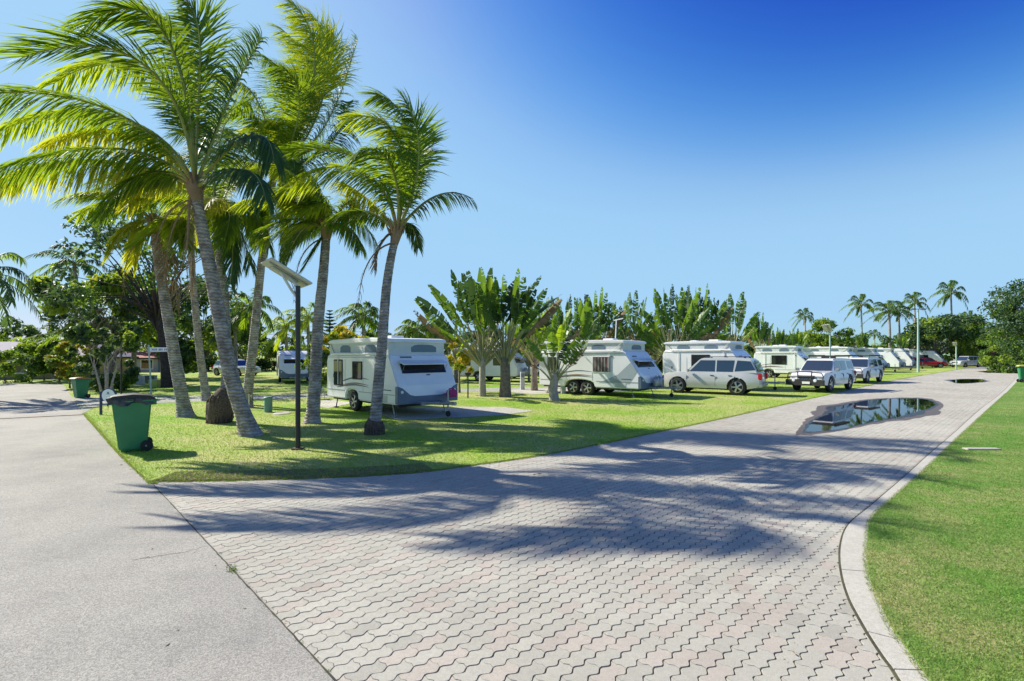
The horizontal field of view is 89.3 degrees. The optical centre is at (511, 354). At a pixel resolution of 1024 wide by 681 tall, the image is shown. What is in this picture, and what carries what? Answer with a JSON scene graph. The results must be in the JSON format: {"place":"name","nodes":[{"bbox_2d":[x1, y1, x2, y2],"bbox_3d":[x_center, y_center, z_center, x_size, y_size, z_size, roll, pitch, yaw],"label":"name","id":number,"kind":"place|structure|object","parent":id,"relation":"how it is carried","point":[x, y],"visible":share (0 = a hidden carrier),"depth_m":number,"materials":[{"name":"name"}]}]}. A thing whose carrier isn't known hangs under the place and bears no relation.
{"place":"outdoors","nodes":[
{"label":"outdoors","id":0,"kind":"place"},
{"bbox_2d":[0,384,333,680],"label":"asphalt road","id":1,"kind":"structure","parent":0,"point":[87,519],"depth_m":4.57,"materials":[{"name":"grey asphalt"}]},
{"bbox_2d":[153,484,336,680],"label":"road joint","id":2,"kind":"object","parent":1,"relation":"on","point":[313,656],"visible":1,"depth_m":4.19,"materials":[{"name":"grey concrete"}]},
{"bbox_2d":[152,463,432,480],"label":"worn grass","id":3,"kind":"structure","parent":0,"point":[190,474],"depth_m":8.59,"materials":[{"name":"plant"}]},
{"bbox_2d":[73,387,560,412],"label":"lane","id":4,"kind":"structure","parent":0,"point":[95,403],"depth_m":23.09,"materials":[{"name":"grey asphalt"}]},
{"bbox_2d":[69,377,90,397],"bbox_3d":[-19.538,1.507,23.461,0.525,0.946,0.683,0,0,27],"label":"wheelie bin","id":5,"kind":"object","parent":4,"relation":"on","point":[80,386],"visible":1,"depth_m":23.31,"materials":[{"name":"plastic"}]},
{"bbox_2d":[0,356,955,384],"bbox_3d":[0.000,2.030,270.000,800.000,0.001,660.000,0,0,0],"label":"ground","id":6,"kind":"structure","parent":0,"point":[41,381],"depth_m":38.55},
{"bbox_2d":[0,316,25,341],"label":"belt tree","id":7,"kind":"object","parent":6,"relation":"on","point":[17,324],"visible":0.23,"depth_m":63.32,"materials":[{"name":"green plant"}]},
{"bbox_2d":[0,324,41,340],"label":"belt tree","id":8,"kind":"object","parent":6,"relation":"on","point":[29,330],"visible":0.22,"depth_m":69.51,"materials":[{"name":"green plant"}]},
{"bbox_2d":[0,252,43,331],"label":"feather palm","id":9,"kind":"object","parent":6,"relation":"on","point":[6,298],"visible":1,"depth_m":24.28,"materials":[{"name":"green plant"}]},
{"bbox_2d":[0,349,48,382],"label":"round bush","id":10,"kind":"object","parent":6,"relation":"on","point":[33,368],"visible":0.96,"depth_m":36.25,"materials":[{"name":"green plant"}]},
{"bbox_2d":[8,336,72,380],"bbox_3d":[-36.212,0.313,39.950,3.436,3.589,3.825,0,0,-17],"label":"round bush","id":11,"kind":"object","parent":6,"relation":"on","point":[28,347],"visible":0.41,"depth_m":38.80,"materials":[{"name":"green plant"}]},
{"bbox_2d":[977,340,1023,372],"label":"bush","id":12,"kind":"object","parent":6,"relation":"on","point":[1002,366],"visible":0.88,"depth_m":55.24,"materials":[{"name":"green plant"}]},
{"bbox_2d":[0,0,1023,355],"label":"sky","id":13,"kind":"structure","parent":0,"point":[791,156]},
{"bbox_2d":[52,358,997,480],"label":"lawn","id":14,"kind":"structure","parent":0,"point":[902,372],"depth_m":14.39,"materials":[{"name":"green plant"}]},
{"bbox_2d":[17,331,79,378],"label":"feather palm","id":15,"kind":"object","parent":14,"relation":"on","point":[42,336],"visible":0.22,"depth_m":41.66,"materials":[{"name":"green plant"}]},
{"bbox_2d":[33,338,79,382],"bbox_3d":[-32.362,0.471,36.645,2.679,3.274,2.408,0,0,-27],"label":"round bush","id":16,"kind":"object","parent":14,"relation":"on","point":[42,351],"visible":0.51,"depth_m":36.44,"materials":[{"name":"green plant"}]},
{"bbox_2d":[24,244,107,352],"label":"feather palm","id":17,"kind":"object","parent":14,"relation":"on","point":[76,264],"visible":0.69,"depth_m":37.67,"materials":[{"name":"green plant"}]},
{"bbox_2d":[43,341,91,387],"bbox_3d":[-25.556,0.646,29.964,2.333,2.912,2.111,0,0,0],"label":"croton shrub","id":18,"kind":"object","parent":14,"relation":"on","point":[55,361],"visible":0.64,"depth_m":29.68,"materials":[{"name":"green plant"}]},
{"bbox_2d":[0,342,138,378],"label":"house","id":19,"kind":"structure","parent":14,"relation":"on","point":[5,345],"depth_m":44.32,"materials":[{"name":"tile"}]},
{"bbox_2d":[39,308,125,374],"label":"feather palm","id":20,"kind":"object","parent":14,"relation":"on","point":[98,320],"visible":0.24,"depth_m":33.24,"materials":[{"name":"green plant"}]},
{"bbox_2d":[23,269,157,374],"bbox_3d":[-26.082,-1.696,32.741,6.927,7.683,6.328,0,0,-28],"label":"broadleaf tree","id":21,"kind":"object","parent":14,"relation":"on","point":[50,311],"visible":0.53,"depth_m":31.27,"materials":[{"name":"green plant"}]},
{"bbox_2d":[61,320,142,390],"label":"frangipani tree","id":22,"kind":"object","parent":14,"relation":"on","point":[82,333],"visible":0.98,"depth_m":24.27,"materials":[{"name":"green plant"}]},
{"bbox_2d":[72,353,140,391],"bbox_3d":[-21.931,0.902,28.096,2.910,2.407,3.287,0,0,-39],"label":"dark shrub","id":23,"kind":"object","parent":14,"relation":"on","point":[132,373],"visible":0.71,"depth_m":27.91,"materials":[{"name":"green plant"}]},
{"bbox_2d":[99,388,116,414],"bbox_3d":[-13.196,1.546,16.948,0.582,0.868,0.066,0,0,0],"label":"round sign","id":24,"kind":"object","parent":14,"relation":"on","point":[105,394],"visible":0.73,"depth_m":16.93,"materials":[{"name":"white metal"}]},
{"bbox_2d":[78,276,156,366],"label":"dark tree","id":25,"kind":"object","parent":14,"relation":"on","point":[134,356],"visible":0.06,"depth_m":43.22,"materials":[{"name":"green plant"}]},
{"bbox_2d":[82,413,156,483],"bbox_3d":[-9.989,1.979,12.701,0.296,0.036,13.106,0,0,-43],"label":"grass edge","id":26,"kind":"object","parent":14,"relation":"on","point":[111,445],"depth_m":10.53,"materials":[{"name":"beige"}]},
{"bbox_2d":[44,190,198,417],"bbox_3d":[-11.729,-1.541,16.057,3.811,7.280,3.705,0,0,-30],"label":"coconut palm","id":27,"kind":"object","parent":14,"relation":"on","point":[184,408],"visible":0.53,"depth_m":16.16,"materials":[{"name":"green plant"}]},
{"bbox_2d":[106,393,157,450],"bbox_3d":[-7.835,1.397,10.696,0.849,1.166,0.710,0,0,-36],"label":"wheelie bin","id":28,"kind":"object","parent":14,"relation":"on","point":[131,413],"visible":1,"depth_m":10.50,"materials":[{"name":"green plastic"}]},
{"bbox_2d":[36,212,242,387],"bbox_3d":[-21.515,-3.105,31.379,9.257,10.448,9.787,0,0,0],"label":"casuarina tree","id":29,"kind":"object","parent":14,"relation":"on","point":[152,308],"visible":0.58,"depth_m":29.58,"materials":[{"name":"green plant"}]},
{"bbox_2d":[126,352,159,371],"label":"house","id":30,"kind":"structure","parent":14,"relation":"on","point":[143,362],"depth_m":57.26,"materials":[{"name":"beige tile"}]},
{"bbox_2d":[0,0,289,436],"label":"coconut palm","id":31,"kind":"object","parent":14,"relation":"on","point":[148,181],"visible":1,"depth_m":11.76,"materials":[{"name":"green plant"}]},
{"bbox_2d":[75,168,242,400],"bbox_3d":[-13.098,-2.392,20.640,5.575,8.979,5.674,0,0,0],"label":"coconut palm","id":32,"kind":"object","parent":14,"relation":"on","point":[204,384],"visible":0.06,"depth_m":21.36,"materials":[{"name":"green plant"}]},
{"bbox_2d":[139,317,218,371],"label":"belt tree","id":33,"kind":"object","parent":14,"relation":"on","point":[210,360],"visible":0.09,"depth_m":58.98,"materials":[{"name":"green plant"}]},
{"bbox_2d":[114,106,275,423],"bbox_3d":[-9.404,-2.741,15.407,4.436,9.668,4.627,0,0,-39],"label":"coconut palm","id":34,"kind":"object","parent":14,"relation":"on","point":[224,228],"visible":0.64,"depth_m":14.93,"materials":[{"name":"green plant"}]},
{"bbox_2d":[140,279,263,378],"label":"dark tree","id":35,"kind":"object","parent":14,"relation":"on","point":[187,351],"visible":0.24,"depth_m":39.98,"materials":[{"name":"green plant"}]},
{"bbox_2d":[202,305,261,367],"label":"feather palm","id":36,"kind":"object","parent":14,"relation":"on","point":[233,328],"visible":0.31,"depth_m":39.87,"materials":[{"name":"green plant"}]},
{"bbox_2d":[212,359,260,375],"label":"parked car","id":37,"kind":"object","parent":14,"relation":"on","point":[216,369],"visible":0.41,"depth_m":47.66,"materials":[{"name":"silver metal"}]},
{"bbox_2d":[205,288,283,339],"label":"feather palm","id":38,"kind":"object","parent":14,"relation":"on","point":[244,315],"visible":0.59,"depth_m":35.67,"materials":[{"name":"green plant"}]},
{"bbox_2d":[216,330,280,368],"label":"belt tree","id":39,"kind":"object","parent":14,"relation":"on","point":[263,348],"visible":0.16,"depth_m":60.70,"materials":[{"name":"green plant"}]},
{"bbox_2d":[158,0,362,407],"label":"coconut palm","id":40,"kind":"object","parent":14,"relation":"on","point":[301,111],"visible":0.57,"depth_m":18.29,"materials":[{"name":"green plant"}]},
{"bbox_2d":[241,333,301,369],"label":"belt tree","id":41,"kind":"object","parent":14,"relation":"on","point":[273,362],"visible":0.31,"depth_m":62.97,"materials":[{"name":"green plant"}]},
{"bbox_2d":[259,314,306,353],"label":"feather palm","id":42,"kind":"object","parent":14,"relation":"on","point":[281,334],"visible":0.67,"depth_m":45.52,"materials":[{"name":"green plant"}]},
{"bbox_2d":[261,257,311,449],"bbox_3d":[-4.660,0.050,10.748,0.526,3.960,0.883,0,0,44],"label":"solar lamp","id":43,"kind":"object","parent":14,"relation":"on","point":[297,280],"visible":0.94,"depth_m":10.74,"materials":[{"name":"black metal"}]},
{"bbox_2d":[276,351,308,382],"bbox_3d":[-15.201,0.870,36.346,2.252,2.210,5.775,0,0,-27],"label":"caravan","id":44,"kind":"object","parent":14,"relation":"on","point":[285,364],"visible":0.57,"depth_m":34.96,"materials":[{"name":"white paint"}]},
{"bbox_2d":[276,302,328,346],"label":"feather palm","id":45,"kind":"object","parent":14,"relation":"on","point":[307,320],"visible":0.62,"depth_m":45.64,"materials":[{"name":"green plant"}]},
{"bbox_2d":[228,162,380,423],"bbox_3d":[-5.920,-1.848,15.107,3.931,7.835,3.180,0,0,0],"label":"coconut palm","id":46,"kind":"object","parent":14,"relation":"on","point":[309,214],"visible":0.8,"depth_m":14.80,"materials":[{"name":"green plant"}]},
{"bbox_2d":[294,342,329,388],"bbox_3d":[-9.608,0.695,25.850,2.339,2.811,2.194,0,0,0],"label":"green bush","id":47,"kind":"object","parent":14,"relation":"on","point":[324,358],"visible":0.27,"depth_m":25.39,"materials":[{"name":"green plant"}]},
{"bbox_2d":[322,325,368,354],"bbox_3d":[-8.867,0.282,27.133,3.057,3.646,3.003,0,0,0],"label":"golden bush","id":48,"kind":"object","parent":14,"relation":"on","point":[339,332],"visible":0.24,"depth_m":26.16,"materials":[{"name":"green plant"}]},
{"bbox_2d":[331,300,378,337],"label":"feather palm","id":49,"kind":"object","parent":14,"relation":"on","point":[363,319],"visible":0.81,"depth_m":35.62,"materials":[{"name":"green plant"}]},
{"bbox_2d":[274,86,477,435],"bbox_3d":[-3.868,-2.400,13.269,5.498,8.928,3.548,0,0,28],"label":"coconut palm","id":50,"kind":"object","parent":14,"relation":"on","point":[407,174],"visible":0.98,"depth_m":12.90,"materials":[{"name":"green plant"}]},
{"bbox_2d":[394,318,434,338],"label":"feather palm","id":51,"kind":"object","parent":14,"relation":"on","point":[410,328],"visible":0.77,"depth_m":37.62,"materials":[{"name":"green plant"}]},
{"bbox_2d":[360,407,529,419],"bbox_3d":[-2.381,1.970,18.154,5.685,0.001,4.169,0,0,-22],"label":"site pad","id":52,"kind":"object","parent":14,"relation":"on","point":[417,414],"visible":0.9,"depth_m":17.82,"materials":[{"name":"concrete"}]},
{"bbox_2d":[327,335,457,416],"bbox_3d":[-3.928,0.670,17.953,2.412,2.610,6.275,0,0,-45],"label":"caravan","id":53,"kind":"object","parent":52,"relation":"on","point":[418,371],"visible":0.92,"depth_m":17.16,"materials":[{"name":"white paint"}]},
{"bbox_2d":[334,359,342,385],"bbox_3d":[-6.278,0.655,18.708,0.037,0.930,0.690,0,0,-45],"label":"window","id":54,"kind":"structure","parent":53,"relation":"in","point":[338,364],"depth_m":18.65,"materials":[{"name":"grey glass"}]},
{"bbox_2d":[400,364,445,373],"bbox_3d":[-2.884,0.455,16.913,1.702,0.308,0.181,0,0,-45],"label":"front window","id":55,"kind":"structure","parent":53,"relation":"in","point":[434,368],"depth_m":16.86,"materials":[{"name":"black glass"}]},
{"bbox_2d":[436,320,477,382],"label":"traveller palm","id":56,"kind":"object","parent":14,"relation":"on","point":[456,370],"visible":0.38,"depth_m":35.86,"materials":[{"name":"green plant"}]},
{"bbox_2d":[444,337,475,392],"bbox_3d":[-2.560,0.544,26.539,1.963,3.116,2.331,0,0,0],"label":"golden bush","id":57,"kind":"object","parent":14,"relation":"on","point":[462,360],"visible":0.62,"depth_m":25.88,"materials":[{"name":"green plant"}]},
{"bbox_2d":[413,267,552,396],"bbox_3d":[-1.299,-1.040,24.429,6.646,6.146,2.588,0,0,-9],"label":"traveller palm","id":58,"kind":"object","parent":14,"relation":"on","point":[482,358],"visible":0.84,"depth_m":24.13,"materials":[{"name":"green plant"}]},
{"bbox_2d":[449,348,538,381],"bbox_3d":[-1.125,0.750,38.318,6.775,2.450,2.352,0,0,20],"label":"caravan","id":59,"kind":"object","parent":14,"relation":"on","point":[517,366],"visible":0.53,"depth_m":37.27,"materials":[{"name":"white paint"}]},
{"bbox_2d":[456,268,561,396],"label":"traveller palm","id":60,"kind":"object","parent":14,"relation":"on","point":[504,356],"visible":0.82,"depth_m":23.95,"materials":[{"name":"green plant"}]},
{"bbox_2d":[503,306,570,390],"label":"traveller palm","id":61,"kind":"object","parent":14,"relation":"on","point":[544,332],"visible":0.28,"depth_m":28.07,"materials":[{"name":"green plant"}]},
{"bbox_2d":[523,296,580,350],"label":"traveller palm","id":62,"kind":"object","parent":14,"relation":"on","point":[565,323],"visible":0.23,"depth_m":30.10,"materials":[{"name":"green plant"}]},
{"bbox_2d":[515,318,589,400],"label":"traveller palm","id":63,"kind":"object","parent":14,"relation":"on","point":[556,342],"visible":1,"depth_m":22.05,"materials":[{"name":"green plant"}]},
{"bbox_2d":[497,387,626,393],"bbox_3d":[2.735,1.970,28.193,6.092,0.001,3.892,0,0,-33],"label":"site pad","id":64,"kind":"object","parent":14,"relation":"on","point":[541,390],"visible":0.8,"depth_m":27.38,"materials":[{"name":"concrete"}]},
{"bbox_2d":[539,318,681,397],"bbox_3d":[4.855,0.121,25.394,7.075,3.707,2.512,0,0,40],"label":"caravan","id":65,"kind":"object","parent":64,"relation":"on","point":[609,365],"visible":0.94,"depth_m":24.42,"materials":[{"name":"white paint"}]},
{"bbox_2d":[592,356,610,372],"bbox_3d":[4.213,0.475,24.379,1.020,0.790,0.041,0,0,40],"label":"window","id":66,"kind":"structure","parent":65,"relation":"in","point":[600,364],"depth_m":24.35,"materials":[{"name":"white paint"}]},
{"bbox_2d":[547,294,606,339],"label":"traveller palm","id":67,"kind":"object","parent":14,"relation":"on","point":[583,319],"visible":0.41,"depth_m":32.69,"materials":[{"name":"green plant"}]},
{"bbox_2d":[571,288,625,339],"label":"traveller palm","id":68,"kind":"object","parent":14,"relation":"on","point":[599,307],"visible":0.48,"depth_m":33.80,"materials":[{"name":"green plant"}]},
{"bbox_2d":[602,290,657,339],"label":"traveller palm","id":69,"kind":"object","parent":14,"relation":"on","point":[627,317],"visible":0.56,"depth_m":33.81,"materials":[{"name":"green plant"}]},
{"bbox_2d":[628,284,717,359],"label":"traveller palm","id":70,"kind":"object","parent":14,"relation":"on","point":[690,313],"visible":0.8,"depth_m":31.93,"materials":[{"name":"green plant"}]},
{"bbox_2d":[634,305,729,357],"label":"traveller palm","id":71,"kind":"object","parent":14,"relation":"on","point":[714,327],"visible":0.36,"depth_m":32.76,"materials":[{"name":"green plant"}]},
{"bbox_2d":[670,283,733,340],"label":"traveller palm","id":72,"kind":"object","parent":14,"relation":"on","point":[706,304],"visible":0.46,"depth_m":32.69,"materials":[{"name":"green plant"}]},
{"bbox_2d":[664,356,767,394],"bbox_3d":[10.187,1.042,26.374,4.978,1.876,2.220,0,0,36],"label":"estate car","id":73,"kind":"object","parent":14,"relation":"on","point":[727,372],"visible":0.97,"depth_m":25.37,"materials":[{"name":"beige paint"}]},
{"bbox_2d":[663,339,784,389],"bbox_3d":[12.152,0.565,29.696,6.375,2.820,2.512,0,0,42],"label":"caravan","id":74,"kind":"object","parent":14,"relation":"on","point":[681,355],"visible":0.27,"depth_m":29.70,"materials":[{"name":"white paint"}]},
{"bbox_2d":[706,292,760,341],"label":"traveller palm","id":75,"kind":"object","parent":14,"relation":"on","point":[748,331],"visible":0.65,"depth_m":35.80,"materials":[{"name":"green plant"}]},
{"bbox_2d":[747,312,773,351],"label":"traveller palm","id":76,"kind":"object","parent":14,"relation":"on","point":[764,332],"visible":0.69,"depth_m":46.93,"materials":[{"name":"green plant"}]},
{"bbox_2d":[765,327,795,345],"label":"traveller palm","id":77,"kind":"object","parent":14,"relation":"on","point":[780,337],"visible":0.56,"depth_m":53.63,"materials":[{"name":"green plant"}]},
{"bbox_2d":[754,345,810,377],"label":"caravan","id":78,"kind":"object","parent":14,"relation":"on","point":[781,359],"visible":0.61,"depth_m":43.14,"materials":[{"name":"white paint"}]},
{"bbox_2d":[784,328,813,346],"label":"traveller palm","id":79,"kind":"object","parent":14,"relation":"on","point":[800,341],"visible":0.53,"depth_m":58.62,"materials":[{"name":"green plant"}]},
{"bbox_2d":[789,308,813,329],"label":"slender palm","id":80,"kind":"object","parent":14,"relation":"on","point":[801,315],"visible":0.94,"depth_m":98.90,"materials":[{"name":"green plant"}]},
{"bbox_2d":[786,355,855,391],"bbox_3d":[17.227,1.013,28.718,5.340,1.935,2.190,0,0,-41],"label":"utility vehicle","id":81,"kind":"object","parent":14,"relation":"on","point":[828,373],"visible":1,"depth_m":27.90,"materials":[{"name":"white metal"}]},
{"bbox_2d":[798,317,854,346],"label":"broadleaf tree","id":82,"kind":"object","parent":14,"relation":"on","point":[821,341],"visible":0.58,"depth_m":58.68,"materials":[{"name":"green plant"}]},
{"bbox_2d":[802,346,857,358],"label":"caravan","id":83,"kind":"object","parent":14,"relation":"on","point":[820,350],"visible":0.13,"depth_m":51.96,"materials":[{"name":"white paint"}]},
{"bbox_2d":[839,294,875,332],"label":"slender palm","id":84,"kind":"object","parent":14,"relation":"on","point":[859,300],"visible":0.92,"depth_m":92.89,"materials":[{"name":"green plant"}]},
{"bbox_2d":[847,355,884,382],"bbox_3d":[24.791,1.013,36.963,5.340,1.935,2.190,0,0,-41],"label":"utility vehicle","id":85,"kind":"object","parent":14,"relation":"on","point":[867,368],"visible":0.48,"depth_m":36.32,"materials":[{"name":"white metal"}]},
{"bbox_2d":[853,347,900,371],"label":"caravan","id":86,"kind":"object","parent":14,"relation":"on","point":[864,351],"visible":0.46,"depth_m":59.12,"materials":[{"name":"white paint"}]},
{"bbox_2d":[858,300,915,346],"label":"slender palm","id":87,"kind":"object","parent":14,"relation":"on","point":[893,311],"visible":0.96,"depth_m":77.91,"materials":[{"name":"green plant"}]},
{"bbox_2d":[877,348,915,369],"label":"caravan","id":88,"kind":"object","parent":14,"relation":"on","point":[891,357],"visible":0.46,"depth_m":64.27,"materials":[{"name":"white paint"}]},
{"bbox_2d":[894,349,926,368],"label":"caravan","id":89,"kind":"object","parent":14,"relation":"on","point":[906,357],"visible":0.37,"depth_m":70.66,"materials":[{"name":"white paint"}]},
{"bbox_2d":[896,292,930,326],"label":"slender palm","id":90,"kind":"object","parent":14,"relation":"on","point":[915,300],"visible":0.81,"depth_m":95.78,"materials":[{"name":"green plant"}]},
{"bbox_2d":[913,357,947,367],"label":"red car","id":91,"kind":"object","parent":14,"relation":"on","point":[927,361],"visible":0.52,"depth_m":75.66,"materials":[{"name":"red paint"}]},
{"bbox_2d":[893,314,979,365],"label":"dark tree","id":92,"kind":"object","parent":14,"relation":"on","point":[940,329],"visible":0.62,"depth_m":85.50,"materials":[{"name":"green plant"}]},
{"bbox_2d":[929,280,968,314],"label":"slender palm","id":93,"kind":"object","parent":14,"relation":"on","point":[950,287],"visible":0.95,"depth_m":98.81,"materials":[{"name":"green plant"}]},
{"bbox_2d":[920,313,1002,365],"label":"dark tree","id":94,"kind":"object","parent":14,"relation":"on","point":[974,323],"visible":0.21,"depth_m":88.00,"materials":[{"name":"green plant"}]},
{"bbox_2d":[949,356,980,366],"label":"silver car","id":95,"kind":"object","parent":14,"relation":"on","point":[965,361],"visible":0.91,"depth_m":78.83,"materials":[{"name":"grey paint"}]},
{"bbox_2d":[115,369,1017,680],"bbox_3d":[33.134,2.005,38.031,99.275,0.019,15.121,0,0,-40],"label":"paved road","id":96,"kind":"structure","parent":0,"point":[345,555],"depth_m":5.30,"materials":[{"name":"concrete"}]},
{"bbox_2d":[150,390,847,481],"bbox_3d":[7.339,1.982,17.599,32.141,0.036,2.630,0,0,-40],"label":"grass edge","id":97,"kind":"object","parent":96,"relation":"on","point":[573,448],"depth_m":9.39,"materials":[{"name":"beige"}]},
{"bbox_2d":[840,377,1018,680],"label":"kerb","id":98,"kind":"structure","parent":96,"relation":"on","point":[865,605],"depth_m":4.56,"materials":[{"name":"concrete"}]},
{"bbox_2d":[838,391,1002,680],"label":"kerb joint","id":99,"kind":"object","parent":98,"relation":"on","point":[894,673],"visible":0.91,"depth_m":4.25,"materials":[{"name":"grey concrete"}]},
{"bbox_2d":[864,382,1023,680],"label":"lawn","id":100,"kind":"structure","parent":0,"point":[925,558],"depth_m":5.18,"materials":[{"name":"green plant"}]},
{"bbox_2d":[860,393,1006,680],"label":"grass edge","id":101,"kind":"object","parent":100,"relation":"attached to","point":[868,577],"depth_m":5.13,"materials":[{"name":"green plant"}]},
{"bbox_2d":[976,279,1023,366],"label":"tree","id":102,"kind":"object","parent":100,"relation":"on","point":[1008,312],"visible":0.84,"depth_m":60.66,"materials":[{"name":"green plant"}]},
{"bbox_2d":[944,366,1010,374],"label":"paved road","id":103,"kind":"structure","parent":0,"point":[982,367],"depth_m":72.61,"materials":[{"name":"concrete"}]},
{"bbox_2d":[974,327,1019,357],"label":"conifer like tree","id":104,"kind":"object","parent":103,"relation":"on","point":[982,353],"visible":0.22,"depth_m":68.11,"materials":[{"name":"green plant"}]},
{"label":"puddle margin","id":105,"kind":"structure","parent":0,"visible":0},
{"bbox_2d":[806,398,935,431],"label":"puddle water","id":106,"kind":"structure","parent":105,"relation":"on","point":[851,415],"depth_m":17.73,"materials":[{"name":"liquid"}]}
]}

